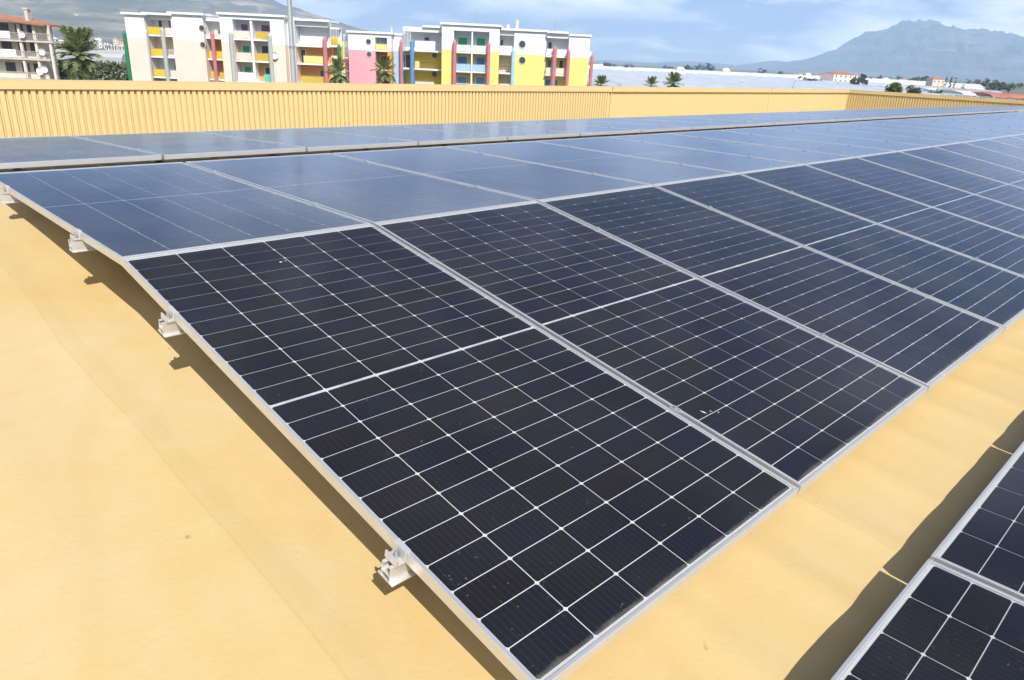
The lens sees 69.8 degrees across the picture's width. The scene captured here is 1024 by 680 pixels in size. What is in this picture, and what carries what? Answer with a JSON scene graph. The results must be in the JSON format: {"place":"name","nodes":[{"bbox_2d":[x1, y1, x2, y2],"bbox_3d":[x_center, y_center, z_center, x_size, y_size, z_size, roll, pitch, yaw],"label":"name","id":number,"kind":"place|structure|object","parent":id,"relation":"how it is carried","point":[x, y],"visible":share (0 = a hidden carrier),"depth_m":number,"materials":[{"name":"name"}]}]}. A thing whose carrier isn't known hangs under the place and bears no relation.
{"place":"outdoors","nodes":[
{"label":"outdoors","id":0,"kind":"place"},
{"bbox_2d":[0,0,367,53],"bbox_3d":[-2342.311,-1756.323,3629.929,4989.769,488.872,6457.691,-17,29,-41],"label":"hill","id":1,"kind":"structure","parent":0,"point":[104,20],"depth_m":2211.34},
{"bbox_2d":[0,111,1023,679],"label":"roof","id":2,"kind":"structure","parent":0,"point":[178,507],"depth_m":2.07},
{"bbox_2d":[0,79,612,137],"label":"parapet wall","id":3,"kind":"structure","parent":2,"relation":"attached to","point":[34,107],"depth_m":14.10,"materials":[{"name":"yellow metal"}]},
{"bbox_2d":[0,118,971,203],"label":"mounting rail","id":4,"kind":"object","parent":2,"relation":"on","point":[6,197],"visible":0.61,"depth_m":3.98,"materials":[{"name":"metal"}]},
{"bbox_2d":[332,146,651,201],"bbox_3d":[-0.232,-1.265,5.462,1.134,0.036,2.278,-17,29,-41],"label":"solar panel","id":5,"kind":"object","parent":4,"relation":"on","point":[532,181],"visible":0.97,"depth_m":5.31,"materials":[{"name":"glass"}]},
{"bbox_2d":[445,141,734,184],"bbox_3d":[0.594,-1.521,6.227,1.134,0.036,2.278,-17,29,-41],"label":"solar panel","id":6,"kind":"object","parent":4,"relation":"on","point":[641,170],"visible":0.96,"depth_m":6.10,"materials":[{"name":"glass"}]},
{"bbox_2d":[964,114,1023,119],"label":"solar panel","id":7,"kind":"object","parent":4,"relation":"on","point":[1001,117],"visible":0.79,"depth_m":16.55,"materials":[{"name":"glass"}]},
{"bbox_2d":[978,114,1023,117],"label":"solar panel","id":8,"kind":"object","parent":4,"relation":"on","point":[1003,115],"visible":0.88,"depth_m":17.38,"materials":[{"name":"glass"}]},
{"bbox_2d":[7,105,1004,169],"bbox_3d":[6.979,-4.993,16.482,32.402,0.260,0.100,-17,26,-41],"label":"mounting rail","id":9,"kind":"object","parent":2,"relation":"on","point":[442,144],"visible":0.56,"depth_m":9.54,"materials":[{"name":"metal"}]},
{"bbox_2d":[9,108,1016,169],"bbox_3d":[7.872,-4.707,15.613,32.402,0.193,0.100,-17,26,-41],"label":"mounting rail","id":10,"kind":"object","parent":2,"relation":"on","point":[217,158],"visible":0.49,"depth_m":7.54,"materials":[{"name":"metal"}]},
{"bbox_2d":[0,135,161,168],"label":"solar panel","id":11,"kind":"object","parent":10,"relation":"on","point":[26,152],"visible":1,"depth_m":5.35,"materials":[{"name":"glass"}]},
{"bbox_2d":[71,131,305,159],"bbox_3d":[-2.905,-1.732,6.452,1.134,0.035,2.278,-17,26,-41],"label":"solar panel","id":12,"kind":"object","parent":10,"relation":"on","point":[176,145],"visible":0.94,"depth_m":6.16,"materials":[{"name":"glass"}]},
{"bbox_2d":[195,128,417,150],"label":"solar panel","id":13,"kind":"object","parent":10,"relation":"on","point":[312,140],"visible":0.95,"depth_m":6.95,"materials":[{"name":"glass"}]},
{"bbox_2d":[299,125,506,144],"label":"solar panel","id":14,"kind":"object","parent":10,"relation":"on","point":[424,137],"visible":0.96,"depth_m":7.72,"materials":[{"name":"glass"}]},
{"bbox_2d":[382,123,579,139],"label":"solar panel","id":15,"kind":"object","parent":10,"relation":"on","point":[509,133],"visible":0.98,"depth_m":8.51,"materials":[{"name":"glass"}]},
{"bbox_2d":[459,121,640,135],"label":"solar panel","id":16,"kind":"object","parent":10,"relation":"on","point":[586,130],"visible":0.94,"depth_m":9.29,"materials":[{"name":"glass"}]},
{"bbox_2d":[521,119,691,132],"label":"solar panel","id":17,"kind":"object","parent":10,"relation":"on","point":[648,128],"visible":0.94,"depth_m":10.07,"materials":[{"name":"glass"}]},
{"bbox_2d":[571,118,735,129],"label":"solar panel","id":18,"kind":"object","parent":10,"relation":"on","point":[695,125],"visible":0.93,"depth_m":10.83,"materials":[{"name":"glass"}]},
{"bbox_2d":[615,116,773,126],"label":"solar panel","id":19,"kind":"object","parent":10,"relation":"on","point":[743,123],"visible":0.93,"depth_m":11.62,"materials":[{"name":"glass"}]},
{"bbox_2d":[657,115,806,124],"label":"solar panel","id":20,"kind":"object","parent":10,"relation":"on","point":[777,122],"visible":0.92,"depth_m":12.39,"materials":[{"name":"glass"}]},
{"bbox_2d":[698,114,836,122],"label":"solar panel","id":21,"kind":"object","parent":10,"relation":"on","point":[812,120],"visible":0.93,"depth_m":13.15,"materials":[{"name":"glass"}]},
{"bbox_2d":[732,113,862,120],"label":"solar panel","id":22,"kind":"object","parent":10,"relation":"on","point":[818,117],"visible":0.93,"depth_m":13.93,"materials":[{"name":"glass"}]},
{"bbox_2d":[761,112,885,119],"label":"solar panel","id":23,"kind":"object","parent":10,"relation":"on","point":[855,116],"visible":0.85,"depth_m":14.70,"materials":[{"name":"glass"}]},
{"bbox_2d":[785,111,906,118],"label":"solar panel","id":24,"kind":"object","parent":10,"relation":"on","point":[894,116],"visible":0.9,"depth_m":15.47,"materials":[{"name":"glass"}]},
{"bbox_2d":[805,111,925,116],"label":"solar panel","id":25,"kind":"object","parent":10,"relation":"on","point":[913,115],"visible":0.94,"depth_m":16.26,"materials":[{"name":"glass"}]},
{"bbox_2d":[828,110,942,115],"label":"solar panel","id":26,"kind":"object","parent":10,"relation":"on","point":[930,114],"visible":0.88,"depth_m":17.03,"materials":[{"name":"glass"}]},
{"bbox_2d":[857,109,958,114],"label":"solar panel","id":27,"kind":"object","parent":10,"relation":"on","point":[944,113],"visible":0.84,"depth_m":17.74,"materials":[{"name":"glass"}]},
{"bbox_2d":[865,109,973,113],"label":"solar panel","id":28,"kind":"object","parent":10,"relation":"on","point":[924,111],"visible":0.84,"depth_m":18.59,"materials":[{"name":"glass"}]},
{"bbox_2d":[888,108,986,113],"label":"solar panel","id":29,"kind":"object","parent":10,"relation":"on","point":[975,112],"visible":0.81,"depth_m":19.28,"materials":[{"name":"glass"}]},
{"bbox_2d":[901,108,998,112],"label":"solar panel","id":30,"kind":"object","parent":10,"relation":"on","point":[988,111],"visible":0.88,"depth_m":20.14,"materials":[{"name":"glass"}]},
{"bbox_2d":[919,107,1009,111],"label":"solar panel","id":31,"kind":"object","parent":10,"relation":"on","point":[970,109],"visible":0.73,"depth_m":20.82,"materials":[{"name":"glass"}]},
{"bbox_2d":[927,107,1020,111],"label":"solar panel","id":32,"kind":"object","parent":10,"relation":"on","point":[976,108],"visible":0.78,"depth_m":21.70,"materials":[{"name":"glass"}]},
{"bbox_2d":[68,127,1009,252],"bbox_3d":[8.455,-3.527,12.765,28.940,0.316,0.100,-17,29,-41],"label":"mounting rail","id":33,"kind":"object","parent":2,"relation":"on","point":[76,243],"visible":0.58,"depth_m":3.16,"materials":[{"name":"metal"}]},
{"bbox_2d":[0,162,370,264],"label":"solar panel","id":34,"kind":"object","parent":33,"relation":"on","point":[117,214],"visible":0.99,"depth_m":3.69,"materials":[{"name":"glass"}]},
{"bbox_2d":[185,153,535,225],"bbox_3d":[-1.057,-1.010,4.697,1.134,0.036,2.278,-17,29,-41],"label":"solar panel","id":35,"kind":"object","parent":33,"relation":"on","point":[372,193],"visible":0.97,"depth_m":4.51,"materials":[{"name":"glass"}]},
{"bbox_2d":[536,137,799,172],"bbox_3d":[1.420,-1.776,6.991,1.134,0.036,2.278,-17,29,-41],"label":"solar panel","id":36,"kind":"object","parent":33,"relation":"on","point":[703,158],"visible":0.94,"depth_m":6.86,"materials":[{"name":"glass"}]},
{"bbox_2d":[607,133,852,163],"bbox_3d":[2.246,-2.032,7.756,1.134,0.036,2.278,-17,29,-41],"label":"solar panel","id":37,"kind":"object","parent":33,"relation":"on","point":[761,151],"visible":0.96,"depth_m":7.64,"materials":[{"name":"glass"}]},
{"bbox_2d":[670,130,893,156],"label":"solar panel","id":38,"kind":"object","parent":33,"relation":"on","point":[838,149],"visible":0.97,"depth_m":8.42,"materials":[{"name":"glass"}]},
{"bbox_2d":[721,127,930,150],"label":"solar panel","id":39,"kind":"object","parent":33,"relation":"on","point":[871,143],"visible":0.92,"depth_m":9.19,"materials":[{"name":"glass"}]},
{"bbox_2d":[761,125,958,145],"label":"solar panel","id":40,"kind":"object","parent":33,"relation":"on","point":[881,137],"visible":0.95,"depth_m":9.97,"materials":[{"name":"glass"}]},
{"bbox_2d":[800,123,985,141],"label":"solar panel","id":41,"kind":"object","parent":33,"relation":"on","point":[900,132],"visible":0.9,"depth_m":10.74,"materials":[{"name":"glass"}]},
{"bbox_2d":[832,122,1007,138],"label":"solar panel","id":42,"kind":"object","parent":33,"relation":"on","point":[930,130],"visible":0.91,"depth_m":11.51,"materials":[{"name":"glass"}]},
{"bbox_2d":[858,120,1023,135],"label":"solar panel","id":43,"kind":"object","parent":33,"relation":"on","point":[977,130],"visible":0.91,"depth_m":12.29,"materials":[{"name":"glass"}]},
{"bbox_2d":[889,119,1023,132],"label":"solar panel","id":44,"kind":"object","parent":33,"relation":"on","point":[964,125],"visible":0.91,"depth_m":13.12,"materials":[{"name":"glass"}]},
{"bbox_2d":[908,117,1023,128],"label":"solar panel","id":45,"kind":"object","parent":33,"relation":"on","point":[975,123],"visible":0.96,"depth_m":13.99,"materials":[{"name":"glass"}]},
{"bbox_2d":[927,116,1023,125],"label":"solar panel","id":46,"kind":"object","parent":33,"relation":"on","point":[982,120],"visible":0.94,"depth_m":14.86,"materials":[{"name":"glass"}]},
{"bbox_2d":[947,115,1023,122],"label":"solar panel","id":47,"kind":"object","parent":33,"relation":"on","point":[987,118],"visible":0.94,"depth_m":15.70,"materials":[{"name":"glass"}]},
{"bbox_2d":[158,147,1023,337],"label":"mounting rail","id":48,"kind":"object","parent":2,"relation":"on","point":[169,326],"visible":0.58,"depth_m":2.53,"materials":[{"name":"metal"}]},
{"bbox_2d":[375,201,927,493],"bbox_3d":[0.512,-0.172,3.283,1.134,0.035,2.278,-17,39,-41],"label":"solar panel","id":49,"kind":"object","parent":48,"relation":"on","point":[800,408],"visible":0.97,"depth_m":3.05,"materials":[{"name":"glass"}]},
{"bbox_2d":[654,173,1023,331],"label":"solar panel","id":50,"kind":"object","parent":48,"relation":"on","point":[985,291],"visible":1,"depth_m":4.68,"materials":[{"name":"glass"}]},
{"bbox_2d":[739,164,1023,276],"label":"solar panel","id":51,"kind":"object","parent":48,"relation":"on","point":[998,248],"visible":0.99,"depth_m":5.57,"materials":[{"name":"glass"}]},
{"bbox_2d":[804,157,1023,235],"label":"solar panel","id":52,"kind":"object","parent":48,"relation":"on","point":[981,209],"visible":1,"depth_m":6.45,"materials":[{"name":"glass"}]},
{"bbox_2d":[857,151,1023,209],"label":"solar panel","id":53,"kind":"object","parent":48,"relation":"on","point":[995,190],"visible":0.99,"depth_m":7.31,"materials":[{"name":"glass"}]},
{"bbox_2d":[899,146,1023,188],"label":"solar panel","id":54,"kind":"object","parent":48,"relation":"on","point":[1006,175],"visible":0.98,"depth_m":8.17,"materials":[{"name":"glass"}]},
{"bbox_2d":[933,142,1023,171],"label":"solar panel","id":55,"kind":"object","parent":48,"relation":"on","point":[993,157],"visible":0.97,"depth_m":9.01,"materials":[{"name":"glass"}]},
{"bbox_2d":[963,139,1023,158],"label":"solar panel","id":56,"kind":"object","parent":48,"relation":"on","point":[1004,148],"visible":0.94,"depth_m":9.82,"materials":[{"name":"glass"}]},
{"bbox_2d":[988,136,1023,147],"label":"solar panel","id":57,"kind":"object","parent":48,"relation":"on","point":[1013,141],"visible":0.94,"depth_m":10.63,"materials":[{"name":"glass"}]},
{"bbox_2d":[608,86,771,117],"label":"parapet wall","id":58,"kind":"structure","parent":2,"relation":"attached to","point":[645,101],"depth_m":23.79,"materials":[{"name":"paint"}]},
{"bbox_2d":[377,235,1023,586],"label":"mounting rail","id":59,"kind":"object","parent":2,"relation":"on","point":[395,570],"visible":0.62,"depth_m":1.75,"materials":[{"name":"metal"}]},
{"bbox_2d":[122,224,798,679],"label":"solar panel","id":60,"kind":"object","parent":59,"relation":"on","point":[540,502],"visible":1,"depth_m":2.21,"materials":[{"name":"glass"}]},
{"bbox_2d":[539,185,1004,392],"bbox_3d":[1.338,-0.428,4.047,1.134,0.035,2.278,-17,39,-41],"label":"solar panel","id":61,"kind":"object","parent":59,"relation":"on","point":[928,342],"visible":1,"depth_m":3.86,"materials":[{"name":"glass"}]},
{"bbox_2d":[766,88,849,112],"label":"parapet wall","id":62,"kind":"structure","parent":2,"relation":"attached to","point":[786,100],"depth_m":29.64,"materials":[{"name":"paint"}]},
{"bbox_2d":[846,89,1023,109],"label":"parapet wall","id":63,"kind":"structure","parent":2,"relation":"attached to","point":[861,99],"depth_m":30.53,"materials":[{"name":"yellow metal"}]},
{"bbox_2d":[55,44,1023,93],"bbox_3d":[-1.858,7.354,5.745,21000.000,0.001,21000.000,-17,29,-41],"label":"ground","id":64,"kind":"structure","parent":0,"point":[1018,90],"depth_m":2528.03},
{"bbox_2d":[0,8,66,79],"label":"apartment building","id":65,"kind":"structure","parent":64,"relation":"on","point":[27,49],"depth_m":111.79,"materials":[{"name":"paint"}]},
{"bbox_2d":[1,41,11,48],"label":"window","id":66,"kind":"structure","parent":65,"relation":"in","point":[5,44],"depth_m":112.35,"materials":[{"name":"glass"}]},
{"bbox_2d":[5,62,15,71],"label":"window","id":67,"kind":"structure","parent":65,"relation":"in","point":[10,66],"depth_m":113.48,"materials":[{"name":"glass"}]},
{"bbox_2d":[52,25,102,79],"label":"palm tree","id":68,"kind":"object","parent":64,"relation":"on","point":[77,42],"visible":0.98,"depth_m":85.84,"materials":[{"name":"green plant"}]},
{"bbox_2d":[55,49,127,79],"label":"greenhouse","id":69,"kind":"object","parent":64,"relation":"on","point":[116,56],"visible":0.23,"depth_m":160.40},
{"bbox_2d":[57,59,128,80],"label":"hedge","id":70,"kind":"object","parent":64,"relation":"on","point":[107,68],"visible":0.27,"depth_m":119.01,"materials":[{"name":"green plant"}]},
{"bbox_2d":[120,9,343,82],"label":"apartment building","id":71,"kind":"structure","parent":64,"relation":"on","point":[220,47],"depth_m":115.43,"materials":[{"name":"white paint"}]},
{"bbox_2d":[287,0,296,82],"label":"mast","id":72,"kind":"object","parent":64,"relation":"on","point":[291,44],"visible":0.62,"depth_m":57.60,"materials":[{"name":"metal"}]},
{"bbox_2d":[323,57,349,82],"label":"palm tree","id":73,"kind":"object","parent":64,"relation":"on","point":[337,77],"visible":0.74,"depth_m":91.98,"materials":[{"name":"green plant"}]},
{"bbox_2d":[342,26,404,83],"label":"apartment building","id":74,"kind":"structure","parent":64,"relation":"on","point":[365,48],"depth_m":122.10,"materials":[{"name":"paint"}]},
{"bbox_2d":[369,55,395,83],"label":"palm tree","id":75,"kind":"object","parent":64,"relation":"on","point":[384,77],"visible":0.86,"depth_m":82.42,"materials":[{"name":"green plant"}]},
{"bbox_2d":[403,9,593,85],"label":"apartment building","id":76,"kind":"structure","parent":64,"relation":"on","point":[465,53],"depth_m":122.41,"materials":[{"name":"paint"}]},
{"bbox_2d":[457,76,466,84],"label":"door","id":77,"kind":"structure","parent":76,"relation":"in","point":[460,79],"depth_m":124.39,"materials":[{"name":"blue paint"}]},
{"bbox_2d":[458,37,467,51],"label":"door","id":78,"kind":"structure","parent":76,"relation":"in","point":[461,40],"depth_m":122.23,"materials":[{"name":"green paint"}]},
{"bbox_2d":[592,75,608,85],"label":"palm tree","id":79,"kind":"object","parent":64,"relation":"on","point":[601,80],"visible":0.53,"depth_m":65.79,"materials":[{"name":"green plant"}]},
{"bbox_2d":[588,68,693,75],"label":"greenhouse","id":80,"kind":"object","parent":64,"relation":"on","point":[625,71],"visible":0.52,"depth_m":446.15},
{"bbox_2d":[588,65,706,71],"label":"greenhouse","id":81,"kind":"object","parent":64,"relation":"on","point":[641,68],"visible":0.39,"depth_m":730.38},
{"bbox_2d":[643,76,658,86],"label":"palm tree","id":82,"kind":"object","parent":64,"relation":"on","point":[651,80],"visible":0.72,"depth_m":65.73,"materials":[{"name":"green plant"}]},
{"bbox_2d":[592,71,740,82],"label":"greenhouse","id":83,"kind":"object","parent":64,"relation":"on","point":[631,75],"visible":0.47,"depth_m":323.73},
{"bbox_2d":[588,66,746,75],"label":"greenhouse","id":84,"kind":"object","parent":64,"relation":"on","point":[649,70],"visible":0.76,"depth_m":541.50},
{"bbox_2d":[662,71,684,86],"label":"palm tree","id":85,"kind":"object","parent":64,"relation":"on","point":[674,77],"visible":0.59,"depth_m":63.70,"materials":[{"name":"green plant"}]},
{"bbox_2d":[587,75,790,88],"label":"greenhouse","id":86,"kind":"object","parent":64,"relation":"on","point":[622,81],"visible":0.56,"depth_m":218.11,"materials":[{"name":"plastic"}]},
{"bbox_2d":[665,72,813,81],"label":"greenhouse","id":87,"kind":"object","parent":64,"relation":"on","point":[731,76],"visible":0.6,"depth_m":440.78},
{"bbox_2d":[694,70,819,76],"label":"greenhouse","id":88,"kind":"object","parent":64,"relation":"on","point":[756,73],"visible":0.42,"depth_m":733.53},
{"bbox_2d":[693,76,903,89],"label":"greenhouse","id":89,"kind":"object","parent":64,"relation":"on","point":[741,80],"visible":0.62,"depth_m":324.49,"materials":[{"name":"plastic"}]},
{"bbox_2d":[716,72,915,84],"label":"greenhouse","id":90,"kind":"object","parent":64,"relation":"on","point":[872,81],"visible":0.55,"depth_m":536.44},
{"bbox_2d":[820,71,857,81],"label":"house","id":91,"kind":"structure","parent":64,"relation":"on","point":[838,76],"depth_m":468.24,"materials":[{"name":"paint"}]},
{"bbox_2d":[755,76,935,88],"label":"greenhouse","id":92,"kind":"object","parent":64,"relation":"on","point":[848,82],"visible":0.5,"depth_m":406.80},
{"bbox_2d":[849,73,868,84],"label":"tree","id":93,"kind":"object","parent":64,"relation":"on","point":[853,80],"visible":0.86,"depth_m":392.07,"materials":[{"name":"green plant"}]},
{"bbox_2d":[743,82,1018,99],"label":"greenhouse","id":94,"kind":"object","parent":64,"relation":"on","point":[795,86],"visible":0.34,"depth_m":248.76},
{"bbox_2d":[788,74,984,89],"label":"greenhouse","id":95,"kind":"object","parent":64,"relation":"on","point":[967,86],"visible":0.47,"depth_m":663.27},
{"bbox_2d":[884,82,902,92],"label":"bush","id":96,"kind":"object","parent":64,"relation":"on","point":[895,87],"visible":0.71,"depth_m":112.09,"materials":[{"name":"green plant"}]},
{"bbox_2d":[906,85,921,93],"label":"bush","id":97,"kind":"object","parent":64,"relation":"on","point":[911,90],"visible":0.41,"depth_m":112.26,"materials":[{"name":"green plant"}]},
{"bbox_2d":[925,77,945,86],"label":"house","id":98,"kind":"structure","parent":64,"relation":"on","point":[936,81],"depth_m":599.15,"materials":[{"name":"paint"}]},
{"bbox_2d":[914,88,977,95],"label":"greenhouse","id":99,"kind":"object","parent":64,"relation":"on","point":[953,91],"visible":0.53,"depth_m":289.90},
{"bbox_2d":[903,84,1001,92],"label":"greenhouse","id":100,"kind":"object","parent":64,"relation":"on","point":[993,91],"visible":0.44,"depth_m":406.06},
{"bbox_2d":[940,89,1023,98],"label":"greenhouse","id":101,"kind":"object","parent":64,"relation":"on","point":[1001,95],"visible":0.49,"depth_m":276.33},
{"bbox_2d":[981,78,995,89],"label":"tree","id":102,"kind":"object","parent":64,"relation":"on","point":[990,85],"visible":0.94,"depth_m":524.07,"materials":[{"name":"green plant"}]},
{"bbox_2d":[992,79,1009,90],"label":"tree","id":103,"kind":"object","parent":64,"relation":"on","point":[1000,86],"visible":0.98,"depth_m":521.74,"materials":[{"name":"green plant"}]},
{"bbox_2d":[275,0,1023,64],"label":"sky","id":104,"kind":"structure","parent":0,"point":[731,32],"materials":[{"name":"blue"}]},
{"bbox_2d":[588,60,784,69],"bbox_3d":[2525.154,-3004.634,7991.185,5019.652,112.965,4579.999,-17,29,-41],"label":"hill","id":105,"kind":"structure","parent":0,"point":[757,66],"depth_m":7700.85,"materials":[{"name":"grey"}]},
{"bbox_2d":[766,19,1023,82],"bbox_3d":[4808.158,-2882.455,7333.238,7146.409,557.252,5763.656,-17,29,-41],"label":"mountain","id":106,"kind":"structure","parent":0,"point":[918,48],"depth_m":6308.91,"materials":[{"name":"stone"}]},
{"bbox_3d":[3.617,0.857,2.038,5.860,0.344,0.100,-17,29,-41],"label":"mounting rail","id":107,"kind":"object","parent":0,"visible":0},
{"bbox_2d":[830,559,1023,679],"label":"solar panel","id":108,"kind":"object","parent":107,"relation":"on","point":[937,621],"visible":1,"depth_m":1.72,"materials":[{"name":"glass"}]},
{"bbox_2d":[930,441,1023,600],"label":"solar panel","id":109,"kind":"object","parent":107,"relation":"on","point":[983,541],"visible":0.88,"depth_m":2.09,"materials":[{"name":"glass"}]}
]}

